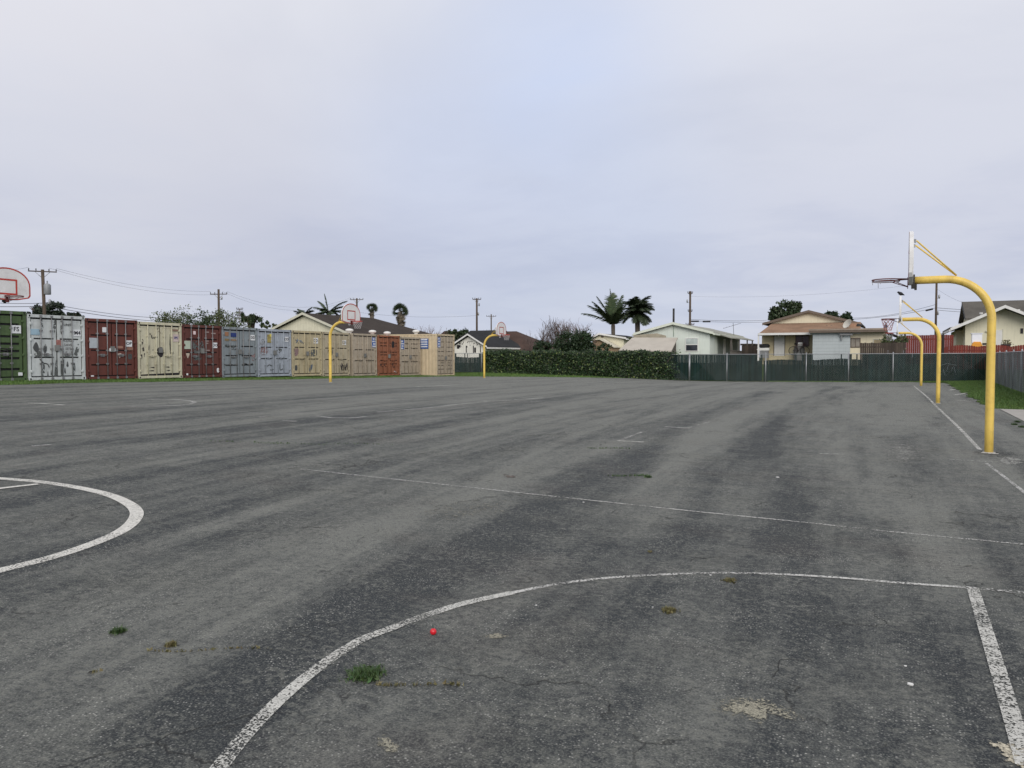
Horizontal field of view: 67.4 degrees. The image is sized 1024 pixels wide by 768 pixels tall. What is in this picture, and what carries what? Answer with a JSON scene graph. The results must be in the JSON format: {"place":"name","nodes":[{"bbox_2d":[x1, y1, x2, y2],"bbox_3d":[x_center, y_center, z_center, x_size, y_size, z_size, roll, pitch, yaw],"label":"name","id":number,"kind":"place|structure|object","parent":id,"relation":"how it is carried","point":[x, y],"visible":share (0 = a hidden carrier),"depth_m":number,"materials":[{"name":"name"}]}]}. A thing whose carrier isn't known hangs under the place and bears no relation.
{"place":"outdoors","nodes":[
{"label":"outdoors","id":0,"kind":"place"},
{"bbox_2d":[0,376,1023,767],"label":"asphalt court","id":1,"kind":"object","parent":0,"point":[236,538],"visible":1,"depth_m":5.76,"materials":[{"name":"asphalt"}]},
{"bbox_2d":[0,267,30,302],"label":"basketball hoop","id":2,"kind":"object","parent":1,"relation":"on","point":[14,284],"visible":1,"depth_m":22.41,"materials":[{"name":"white"}]},
{"bbox_2d":[0,477,143,571],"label":"painted circle","id":3,"kind":"object","parent":1,"relation":"on","point":[128,524],"visible":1,"depth_m":7.28,"materials":[{"name":"paint"}]},
{"bbox_2d":[108,624,128,635],"bbox_3d":[-2.299,1.435,4.487,0.111,0.045,0.136,0,2,-7],"label":"weed","id":4,"kind":"object","parent":1,"relation":"on","point":[117,630],"visible":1,"depth_m":4.47,"materials":[{"name":"green plant"}]},
{"bbox_2d":[147,645,272,651],"bbox_3d":[-1.667,1.464,4.235,0.684,0.032,0.065,0,2,-4],"label":"crack","id":5,"kind":"object","parent":1,"relation":"on","point":[150,649],"visible":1,"depth_m":4.23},
{"bbox_2d":[329,303,361,381],"bbox_3d":[-7.920,-1.892,36.509,1.491,3.842,1.528,-1,2,-19],"label":"basketball hoop","id":6,"kind":"object","parent":1,"relation":"on","point":[350,313],"visible":0.99,"depth_m":36.50,"materials":[{"name":"yellow paint"}]},
{"bbox_2d":[210,591,512,767],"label":"painted arc","id":7,"kind":"object","parent":1,"relation":"on","point":[277,700],"visible":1,"depth_m":3.88,"materials":[{"name":"paint"}]},
{"bbox_2d":[339,662,386,683],"bbox_3d":[-0.758,1.475,3.939,0.240,0.048,0.255,0,2,9],"label":"weed","id":8,"kind":"object","parent":1,"relation":"on","point":[365,673],"visible":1,"depth_m":3.92,"materials":[{"name":"green plant"}]},
{"bbox_2d":[377,734,398,751],"bbox_3d":[-0.529,1.520,3.236,0.091,0.002,0.179,-1,2,-31],"label":"worn patch","id":9,"kind":"object","parent":1,"relation":"on","point":[388,743],"visible":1,"depth_m":3.24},
{"bbox_2d":[373,680,463,686],"bbox_3d":[-0.465,1.492,3.830,0.450,0.036,0.066,0,2,-2],"label":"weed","id":10,"kind":"object","parent":1,"relation":"on","point":[434,683],"visible":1,"depth_m":3.82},
{"bbox_2d":[483,322,509,377],"bbox_3d":[-1.012,-2.170,50.212,1.528,3.772,1.491,-1,2,-18],"label":"basketball hoop","id":11,"kind":"object","parent":1,"relation":"on","point":[500,329],"visible":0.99,"depth_m":50.20,"materials":[{"name":"yellow paint"}]},
{"bbox_2d":[512,572,960,592],"bbox_3d":[1.590,1.440,5.623,3.237,0.020,0.480,0,2,-3],"label":"painted arc","id":12,"kind":"object","parent":1,"relation":"on","point":[531,588],"visible":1,"depth_m":5.69,"materials":[{"name":"paint"}]},
{"bbox_2d":[714,696,803,722],"bbox_3d":[1.139,1.520,3.582,0.421,0.003,0.346,0,2,-10],"label":"worn patch","id":13,"kind":"object","parent":1,"relation":"on","point":[756,711],"visible":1,"depth_m":3.59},
{"bbox_2d":[516,492,1017,543],"bbox_3d":[2.343,1.348,7.925,5.289,0.043,0.072,1,2,28],"label":"painted boundary line","id":14,"kind":"object","parent":1,"relation":"on","point":[758,517],"visible":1,"depth_m":7.90,"materials":[{"name":"paint"}]},
{"bbox_2d":[886,319,922,385],"bbox_3d":[22.326,-1.776,43.810,1.528,3.992,1.491,-1,2,-18],"label":"basketball hoop","id":15,"kind":"object","parent":1,"relation":"on","point":[921,354],"visible":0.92,"depth_m":43.40,"materials":[{"name":"yellow paint"}]},
{"bbox_2d":[881,443,928,462],"bbox_3d":[6.837,1.177,13.454,1.020,0.001,4.422,1,2,27],"label":"worn patch","id":16,"kind":"object","parent":1,"relation":"on","point":[904,451],"visible":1,"depth_m":13.41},
{"bbox_2d":[881,296,940,402],"bbox_3d":[14.438,-1.219,27.863,1.528,3.992,1.491,-1,2,-18],"label":"basketball hoop","id":17,"kind":"object","parent":1,"relation":"on","point":[938,334],"visible":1,"depth_m":27.46,"materials":[{"name":"yellow paint"}]},
{"bbox_2d":[871,231,995,452],"bbox_3d":[7.439,-0.723,13.651,1.528,3.992,1.491,-1,2,-18],"label":"basketball hoop","id":18,"kind":"object","parent":1,"relation":"on","point":[913,281],"visible":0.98,"depth_m":13.24,"materials":[{"name":"yellow paint"}]},
{"bbox_2d":[914,386,980,449],"bbox_3d":[15.562,0.636,28.530,0.149,0.026,33.067,1,2,26],"label":"painted sideline","id":19,"kind":"object","parent":1,"relation":"on","point":[965,433],"visible":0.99,"depth_m":18.50,"materials":[{"name":"paint"}]},
{"bbox_2d":[967,587,1023,764],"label":"painted key line","id":20,"kind":"object","parent":1,"relation":"on","point":[1019,724],"visible":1,"depth_m":3.84,"materials":[{"name":"paint"}]},
{"bbox_2d":[989,740,1023,767],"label":"worn patch","id":21,"kind":"object","parent":1,"relation":"on","point":[1007,750],"visible":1,"depth_m":3.22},
{"bbox_2d":[999,455,1023,464],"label":"worn patch","id":22,"kind":"object","parent":1,"relation":"on","point":[1015,459],"visible":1,"depth_m":12.24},
{"bbox_2d":[0,0,1023,356],"label":"sky","id":23,"kind":"structure","parent":0,"point":[534,161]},
{"bbox_2d":[10,357,1023,408],"bbox_3d":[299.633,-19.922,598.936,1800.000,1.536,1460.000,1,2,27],"label":"ground","id":24,"kind":"structure","parent":0,"point":[604,377],"depth_m":53.36,"materials":[{"name":"green plant"}]},
{"bbox_2d":[0,310,27,380],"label":"shipping container","id":25,"kind":"object","parent":24,"relation":"on","point":[13,354],"visible":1,"depth_m":28.66,"materials":[{"name":"green metal"}]},
{"bbox_2d":[0,311,25,380],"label":"door","id":26,"kind":"structure","parent":25,"relation":"in","point":[5,330],"depth_m":28.55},
{"bbox_2d":[28,268,56,314],"bbox_3d":[-37.755,-4.994,61.850,2.001,8.588,0.563,-1,2,-21],"label":"utility pole","id":27,"kind":"object","parent":24,"relation":"on","point":[46,288],"visible":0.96,"depth_m":61.78,"materials":[{"name":"brown wood"}]},
{"bbox_2d":[26,300,63,315],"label":"tree","id":28,"kind":"object","parent":24,"relation":"on","point":[50,310],"visible":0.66,"depth_m":72.66,"materials":[{"name":"green plant"}]},
{"bbox_2d":[26,314,85,380],"bbox_3d":[-20.506,-1.469,31.464,6.066,2.541,2.302,1,2,27],"label":"shipping container","id":29,"kind":"object","parent":24,"relation":"on","point":[55,347],"visible":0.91,"depth_m":30.07,"materials":[{"name":"grey metal"}]},
{"bbox_2d":[29,315,56,379],"bbox_3d":[-18.102,-1.405,29.633,0.126,2.491,1.070,1,2,27],"label":"door","id":30,"kind":"structure","parent":29,"relation":"in","point":[37,369],"depth_m":29.67,"materials":[{"name":"metal"}]},
{"bbox_2d":[56,316,83,378],"bbox_3d":[-17.598,-1.441,30.640,0.126,2.491,1.070,1,2,27],"label":"door","id":31,"kind":"structure","parent":29,"relation":"in","point":[67,331],"depth_m":30.60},
{"bbox_2d":[84,318,137,379],"bbox_3d":[-19.450,-1.506,33.577,6.066,2.513,2.375,1,2,27],"label":"shipping container","id":32,"kind":"object","parent":24,"relation":"on","point":[110,348],"visible":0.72,"depth_m":32.20,"materials":[{"name":"red metal"}]},
{"bbox_2d":[86,319,111,378],"bbox_3d":[-17.053,-1.441,31.730,0.126,2.463,1.106,1,2,27],"label":"door","id":33,"kind":"structure","parent":32,"relation":"in","point":[97,357],"depth_m":31.78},
{"bbox_2d":[111,320,136,377],"bbox_3d":[-16.533,-1.477,32.769,0.126,2.463,1.106,1,2,27],"label":"door","id":34,"kind":"structure","parent":32,"relation":"in","point":[125,329],"depth_m":32.70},
{"bbox_2d":[137,321,182,378],"bbox_3d":[-18.377,-1.549,35.722,6.066,2.499,2.430,1,2,27],"label":"shipping container","id":35,"kind":"object","parent":24,"relation":"on","point":[159,349],"visible":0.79,"depth_m":34.34,"materials":[{"name":"beige metal"}]},
{"bbox_2d":[139,322,159,377],"bbox_3d":[-15.986,-1.484,33.857,0.120,2.449,1.068,1,2,27],"label":"door","id":36,"kind":"structure","parent":35,"relation":"in","point":[151,359],"depth_m":33.88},
{"bbox_2d":[160,323,180,377],"bbox_3d":[-15.483,-1.519,34.862,0.120,2.449,1.068,1,2,27],"label":"door","id":37,"kind":"structure","parent":35,"relation":"in","point":[169,360],"depth_m":34.81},
{"bbox_2d":[150,309,174,322],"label":"shrub","id":38,"kind":"object","parent":24,"relation":"on","point":[165,319],"visible":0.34,"depth_m":74.57,"materials":[{"name":"green plant"}]},
{"bbox_2d":[162,304,192,324],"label":"shrub","id":39,"kind":"object","parent":24,"relation":"on","point":[176,320],"visible":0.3,"depth_m":73.66,"materials":[{"name":"green plant"}]},
{"bbox_2d":[181,324,221,377],"bbox_3d":[-17.354,-1.593,37.769,6.066,2.484,2.307,1,2,27],"label":"shipping container","id":40,"kind":"object","parent":24,"relation":"on","point":[201,351],"visible":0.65,"depth_m":36.43,"materials":[{"name":"red metal"}]},
{"bbox_2d":[183,325,201,376],"bbox_3d":[-14.949,-1.530,35.937,0.126,2.434,1.072,1,2,27],"label":"door","id":41,"kind":"structure","parent":40,"relation":"in","point":[188,333],"depth_m":35.96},
{"bbox_2d":[202,326,220,376],"bbox_3d":[-14.445,-1.565,36.946,0.126,2.434,1.072,1,2,27],"label":"door","id":42,"kind":"structure","parent":40,"relation":"in","point":[212,358],"depth_m":36.90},
{"bbox_2d":[188,306,216,325],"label":"shrub","id":43,"kind":"object","parent":24,"relation":"on","point":[204,321],"visible":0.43,"depth_m":71.98,"materials":[{"name":"green plant"}]},
{"bbox_2d":[199,308,239,326],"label":"shrub","id":44,"kind":"object","parent":24,"relation":"on","point":[220,314],"visible":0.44,"depth_m":71.41,"materials":[{"name":"green plant"}]},
{"bbox_2d":[0,375,454,384],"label":"grass","id":45,"kind":"structure","parent":24,"relation":"on","point":[24,382],"depth_m":33.74,"materials":[{"name":"plant"}]},
{"bbox_2d":[223,312,250,327],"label":"shrub","id":46,"kind":"object","parent":24,"relation":"on","point":[232,323],"visible":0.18,"depth_m":70.77,"materials":[{"name":"green plant"}]},
{"bbox_2d":[221,327,257,376],"bbox_3d":[-16.306,-1.643,39.864,6.066,2.484,2.330,1,2,27],"label":"shipping container","id":47,"kind":"object","parent":24,"relation":"on","point":[239,351],"visible":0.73,"depth_m":38.49,"materials":[{"name":"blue metal"}]},
{"bbox_2d":[223,327,239,376],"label":"door","id":48,"kind":"structure","parent":47,"relation":"in","point":[230,359],"depth_m":38.07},
{"bbox_2d":[239,328,256,375],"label":"door","id":49,"kind":"structure","parent":47,"relation":"in","point":[244,336],"depth_m":38.99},
{"bbox_2d":[240,312,269,327],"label":"tree","id":50,"kind":"object","parent":24,"relation":"on","point":[252,319],"visible":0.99,"depth_m":72.08,"materials":[{"name":"green plant"}]},
{"bbox_2d":[256,329,291,376],"bbox_3d":[-15.227,-1.694,42.021,6.066,2.497,2.446,1,2,27],"label":"shipping container","id":51,"kind":"object","parent":24,"relation":"on","point":[274,351],"visible":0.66,"depth_m":40.65,"materials":[{"name":"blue metal"}]},
{"bbox_2d":[258,329,273,375],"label":"door","id":52,"kind":"structure","parent":51,"relation":"in","point":[264,368],"depth_m":40.17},
{"bbox_2d":[274,330,290,375],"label":"door","id":53,"kind":"structure","parent":51,"relation":"in","point":[279,338],"depth_m":41.17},
{"bbox_2d":[291,330,322,376],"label":"shipping container","id":54,"kind":"object","parent":24,"relation":"on","point":[306,353],"visible":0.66,"depth_m":42.88,"materials":[{"name":"beige metal"}]},
{"bbox_2d":[293,331,306,375],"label":"door","id":55,"kind":"structure","parent":54,"relation":"in","point":[301,364],"depth_m":42.49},
{"bbox_2d":[307,331,321,375],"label":"door","id":56,"kind":"structure","parent":54,"relation":"in","point":[310,337],"depth_m":43.44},
{"bbox_2d":[313,294,346,315],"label":"palm tree","id":57,"kind":"object","parent":24,"relation":"on","point":[324,310],"visible":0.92,"depth_m":80.98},
{"bbox_2d":[317,328,352,375],"bbox_3d":[-12.720,-1.974,47.028,6.066,2.881,3.622,1,2,27],"label":"shipping container","id":58,"kind":"object","parent":24,"relation":"on","point":[340,354],"visible":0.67,"depth_m":45.29,"materials":[{"name":"beige metal"}]},
{"bbox_2d":[323,332,335,375],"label":"door","id":59,"kind":"structure","parent":58,"relation":"in","point":[326,337],"depth_m":44.56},
{"bbox_2d":[336,333,349,375],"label":"door","id":60,"kind":"structure","parent":58,"relation":"in","point":[342,353],"depth_m":45.62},
{"bbox_2d":[270,312,429,334],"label":"house","id":61,"kind":"structure","parent":24,"relation":"on","point":[302,321],"depth_m":65.11,"materials":[{"name":"brown"}]},
{"bbox_2d":[343,330,376,375],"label":"shipping container","id":62,"kind":"object","parent":24,"relation":"on","point":[363,354],"visible":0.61,"depth_m":47.49,"materials":[{"name":"beige metal"}]},
{"bbox_2d":[353,334,364,375],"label":"door","id":63,"kind":"structure","parent":62,"relation":"in","point":[358,341],"depth_m":47.06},
{"bbox_2d":[364,334,376,374],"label":"door","id":64,"kind":"structure","parent":62,"relation":"in","point":[369,366],"depth_m":48.04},
{"bbox_2d":[366,303,377,317],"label":"palm tree","id":65,"kind":"object","parent":24,"relation":"on","point":[373,306],"visible":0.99,"depth_m":112.60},
{"bbox_2d":[373,331,399,375],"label":"shipping container","id":66,"kind":"object","parent":24,"relation":"on","point":[388,354],"visible":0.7,"depth_m":49.84,"materials":[{"name":"orange metal"}]},
{"bbox_2d":[379,336,388,374],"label":"door","id":67,"kind":"structure","parent":66,"relation":"in","point":[384,347],"depth_m":49.37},
{"bbox_2d":[388,336,398,374],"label":"door","id":68,"kind":"structure","parent":66,"relation":"in","point":[394,356],"depth_m":50.35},
{"bbox_2d":[393,303,408,325],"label":"palm tree","id":69,"kind":"object","parent":24,"relation":"on","point":[400,317],"visible":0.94,"depth_m":100.75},
{"bbox_2d":[398,337,420,375],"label":"shipping container","id":70,"kind":"object","parent":24,"relation":"on","point":[409,355],"visible":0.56,"depth_m":52.01,"materials":[{"name":"beige metal"}]},
{"bbox_2d":[400,337,409,374],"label":"door","id":71,"kind":"structure","parent":70,"relation":"in","point":[405,361],"depth_m":51.59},
{"bbox_2d":[410,338,419,374],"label":"door","id":72,"kind":"structure","parent":70,"relation":"in","point":[414,366],"depth_m":52.54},
{"bbox_2d":[391,330,454,375],"bbox_3d":[-7.324,-2.230,55.245,6.066,3.236,2.419,1,2,27],"label":"shipping container","id":73,"kind":"object","parent":24,"relation":"on","point":[437,354],"visible":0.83,"depth_m":53.39,"materials":[{"name":"beige metal"}]},
{"bbox_2d":[437,334,444,374],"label":"door","id":74,"kind":"structure","parent":73,"relation":"in","point":[440,355],"depth_m":53.49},
{"bbox_2d":[445,335,453,374],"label":"door","id":75,"kind":"structure","parent":73,"relation":"in","point":[448,369],"depth_m":54.40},
{"bbox_2d":[445,328,468,339],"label":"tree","id":76,"kind":"object","parent":24,"relation":"on","point":[460,333],"visible":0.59,"depth_m":80.13,"materials":[{"name":"green plant"}]},
{"bbox_2d":[455,330,506,341],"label":"house","id":77,"kind":"structure","parent":24,"relation":"on","point":[484,332],"depth_m":79.45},
{"bbox_2d":[455,334,519,362],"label":"house","id":78,"kind":"structure","parent":24,"relation":"on","point":[469,343],"depth_m":70.40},
{"bbox_2d":[506,331,553,350],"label":"house","id":79,"kind":"structure","parent":24,"relation":"on","point":[519,338],"depth_m":77.32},
{"bbox_2d":[450,372,623,377],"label":"grass","id":80,"kind":"structure","parent":24,"relation":"on","point":[476,374],"depth_m":57.81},
{"bbox_2d":[523,325,552,350],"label":"bare tree","id":81,"kind":"object","parent":24,"relation":"on","point":[546,339],"visible":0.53,"depth_m":66.73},
{"bbox_2d":[532,340,552,349],"bbox_3d":[2.554,-2.411,64.875,1.738,2.924,1.867,0,2,-3],"label":"bush","id":82,"kind":"object","parent":24,"relation":"on","point":[540,345],"visible":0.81,"depth_m":64.47,"materials":[{"name":"green plant"}]},
{"bbox_2d":[537,316,573,343],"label":"bare tree","id":83,"kind":"object","parent":24,"relation":"on","point":[554,327],"visible":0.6,"depth_m":67.09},
{"bbox_2d":[455,352,688,379],"bbox_3d":[2.651,-1.436,61.943,23.408,2.372,0.080,1,2,27],"label":"chain link fence","id":84,"kind":"object","parent":24,"relation":"on","point":[683,367],"visible":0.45,"depth_m":64.48,"materials":[{"name":"metal"}]},
{"bbox_2d":[549,326,598,351],"bbox_3d":[4.908,-2.727,62.805,4.185,4.092,2.918,1,2,27],"label":"bush","id":85,"kind":"object","parent":24,"relation":"on","point":[580,341],"visible":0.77,"depth_m":62.19,"materials":[{"name":"green plant"}]},
{"bbox_2d":[482,348,680,379],"bbox_3d":[5.146,-1.553,60.449,16.581,2.784,1.570,1,2,27],"label":"ivy hedge","id":86,"kind":"object","parent":24,"relation":"on","point":[635,364],"visible":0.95,"depth_m":59.89,"materials":[{"name":"green plant"}]},
{"bbox_2d":[581,291,629,334],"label":"palm tree","id":87,"kind":"object","parent":24,"relation":"on","point":[612,314],"visible":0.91,"depth_m":80.47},
{"bbox_2d":[591,333,630,351],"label":"house","id":88,"kind":"structure","parent":24,"relation":"on","point":[617,342],"depth_m":77.20,"materials":[{"name":"paint"}]},
{"bbox_2d":[620,296,654,331],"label":"palm tree","id":89,"kind":"object","parent":24,"relation":"on","point":[639,311],"visible":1,"depth_m":79.62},
{"bbox_2d":[619,333,677,362],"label":"shed","id":90,"kind":"structure","parent":24,"relation":"on","point":[654,342],"depth_m":62.06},
{"bbox_2d":[686,291,693,324],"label":"utility pole","id":91,"kind":"object","parent":24,"relation":"on","point":[689,302],"visible":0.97,"depth_m":91.65,"materials":[{"name":"brown wood"}]},
{"bbox_2d":[742,345,757,360],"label":"wooden fence","id":92,"kind":"object","parent":24,"relation":"on","point":[748,350],"visible":0.29,"depth_m":65.79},
{"bbox_2d":[756,344,769,359],"bbox_3d":[20.617,-2.610,62.971,1.046,1.350,0.500,1,2,27],"label":"barbecue grill","id":93,"kind":"object","parent":24,"relation":"on","point":[764,348],"visible":0.92,"depth_m":62.76,"materials":[{"name":"black metal"}]},
{"bbox_2d":[768,299,802,320],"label":"tree","id":94,"kind":"object","parent":24,"relation":"on","point":[791,307],"visible":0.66,"depth_m":82.71,"materials":[{"name":"green plant"}]},
{"bbox_2d":[794,342,804,360],"bbox_3d":[23.171,-2.605,61.984,0.840,1.519,0.819,1,2,27],"label":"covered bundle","id":95,"kind":"object","parent":24,"relation":"on","point":[799,352],"visible":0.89,"depth_m":61.65,"materials":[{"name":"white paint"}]},
{"bbox_2d":[757,310,887,364],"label":"house","id":96,"kind":"structure","parent":24,"relation":"on","point":[816,333],"depth_m":62.01,"materials":[{"name":"brown"}]},
{"bbox_2d":[773,336,784,355],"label":"door","id":97,"kind":"structure","parent":96,"relation":"in","point":[779,342],"depth_m":63.10,"materials":[{"name":"white paint"}]},
{"bbox_2d":[795,335,808,346],"bbox_3d":[23.550,-3.493,62.294,1.061,0.918,0.049,1,2,27],"label":"window","id":98,"kind":"structure","parent":96,"relation":"in","point":[798,338],"depth_m":62.26,"materials":[{"name":"black glass"}]},
{"bbox_2d":[850,338,860,347],"bbox_3d":[26.362,-3.169,58.941,0.707,0.742,0.049,1,2,27],"label":"window","id":99,"kind":"structure","parent":96,"relation":"in","point":[854,342],"depth_m":58.93,"materials":[{"name":"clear glass"}]},
{"bbox_2d":[689,352,985,381],"bbox_3d":[21.542,-1.051,52.495,18.902,2.296,0.097,1,2,27],"label":"chain link fence","id":100,"kind":"object","parent":24,"relation":"on","point":[718,363],"visible":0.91,"depth_m":52.08,"materials":[{"name":"metal"}]},
{"bbox_2d":[824,310,853,320],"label":"tree","id":101,"kind":"object","parent":24,"relation":"on","point":[847,315],"visible":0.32,"depth_m":80.17,"materials":[{"name":"green plant"}]},
{"bbox_2d":[860,342,904,368],"bbox_3d":[26.483,-2.020,54.959,2.885,1.906,0.083,1,2,27],"label":"wooden fence","id":102,"kind":"object","parent":24,"relation":"on","point":[888,347],"visible":0.41,"depth_m":54.90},
{"bbox_2d":[879,334,909,352],"bbox_3d":[27.908,-2.429,55.942,1.709,2.486,1.616,-1,2,-21],"label":"bush","id":103,"kind":"object","parent":24,"relation":"on","point":[902,339],"visible":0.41,"depth_m":55.76,"materials":[{"name":"green plant"}]},
{"bbox_2d":[904,333,953,362],"bbox_3d":[30.727,-2.611,56.696,3.217,2.244,0.145,1,2,27],"label":"wooden fence","id":104,"kind":"object","parent":24,"relation":"on","point":[932,341],"visible":0.46,"depth_m":56.69,"materials":[{"name":"wood"}]},
{"bbox_2d":[934,283,939,334],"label":"utility pole","id":105,"kind":"object","parent":24,"relation":"on","point":[936,298],"visible":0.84,"depth_m":79.71,"materials":[{"name":"brown wood"}]},
{"bbox_2d":[971,333,982,346],"bbox_3d":[32.319,-2.697,53.427,0.703,1.686,0.710,1,2,27],"label":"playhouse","id":106,"kind":"object","parent":24,"relation":"on","point":[976,339],"visible":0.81,"depth_m":53.14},
{"bbox_2d":[941,300,1023,359],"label":"house","id":107,"kind":"structure","parent":24,"relation":"on","point":[1009,319],"depth_m":56.39,"materials":[{"name":"paint"}]},
{"bbox_2d":[996,329,1002,344],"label":"door","id":108,"kind":"structure","parent":107,"relation":"in","point":[999,333],"depth_m":55.90,"materials":[{"name":"white paint"}]},
{"bbox_2d":[944,345,1023,368],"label":"wooden fence","id":109,"kind":"object","parent":24,"relation":"on","point":[966,349],"visible":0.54,"depth_m":51.87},
{"bbox_2d":[995,349,1023,392],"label":"chain link fence","id":110,"kind":"object","parent":24,"relation":"on","point":[1015,382],"visible":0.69,"depth_m":38.76,"materials":[{"name":"metal"}]},
{"bbox_2d":[633,308,753,362],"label":"house","id":111,"kind":"structure","parent":0,"point":[691,339],"depth_m":63.55,"materials":[{"name":"paint"}]},
{"bbox_2d":[685,338,697,350],"bbox_3d":[14.736,-3.229,62.965,1.060,1.109,0.049,1,2,27],"label":"window","id":112,"kind":"structure","parent":111,"relation":"in","point":[691,344],"depth_m":62.96,"materials":[{"name":"glass"}]},
{"bbox_2d":[768,381,946,381],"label":"grass","id":113,"kind":"structure","parent":0,"point":[853,381],"depth_m":51.52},
{"bbox_2d":[947,380,1023,409],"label":"grass","id":114,"kind":"structure","parent":0,"point":[1011,398],"depth_m":34.25,"materials":[{"name":"plant"}]},
{"bbox_2d":[1001,409,1023,420],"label":"concrete path","id":115,"kind":"structure","parent":0,"point":[1018,413],"depth_m":22.73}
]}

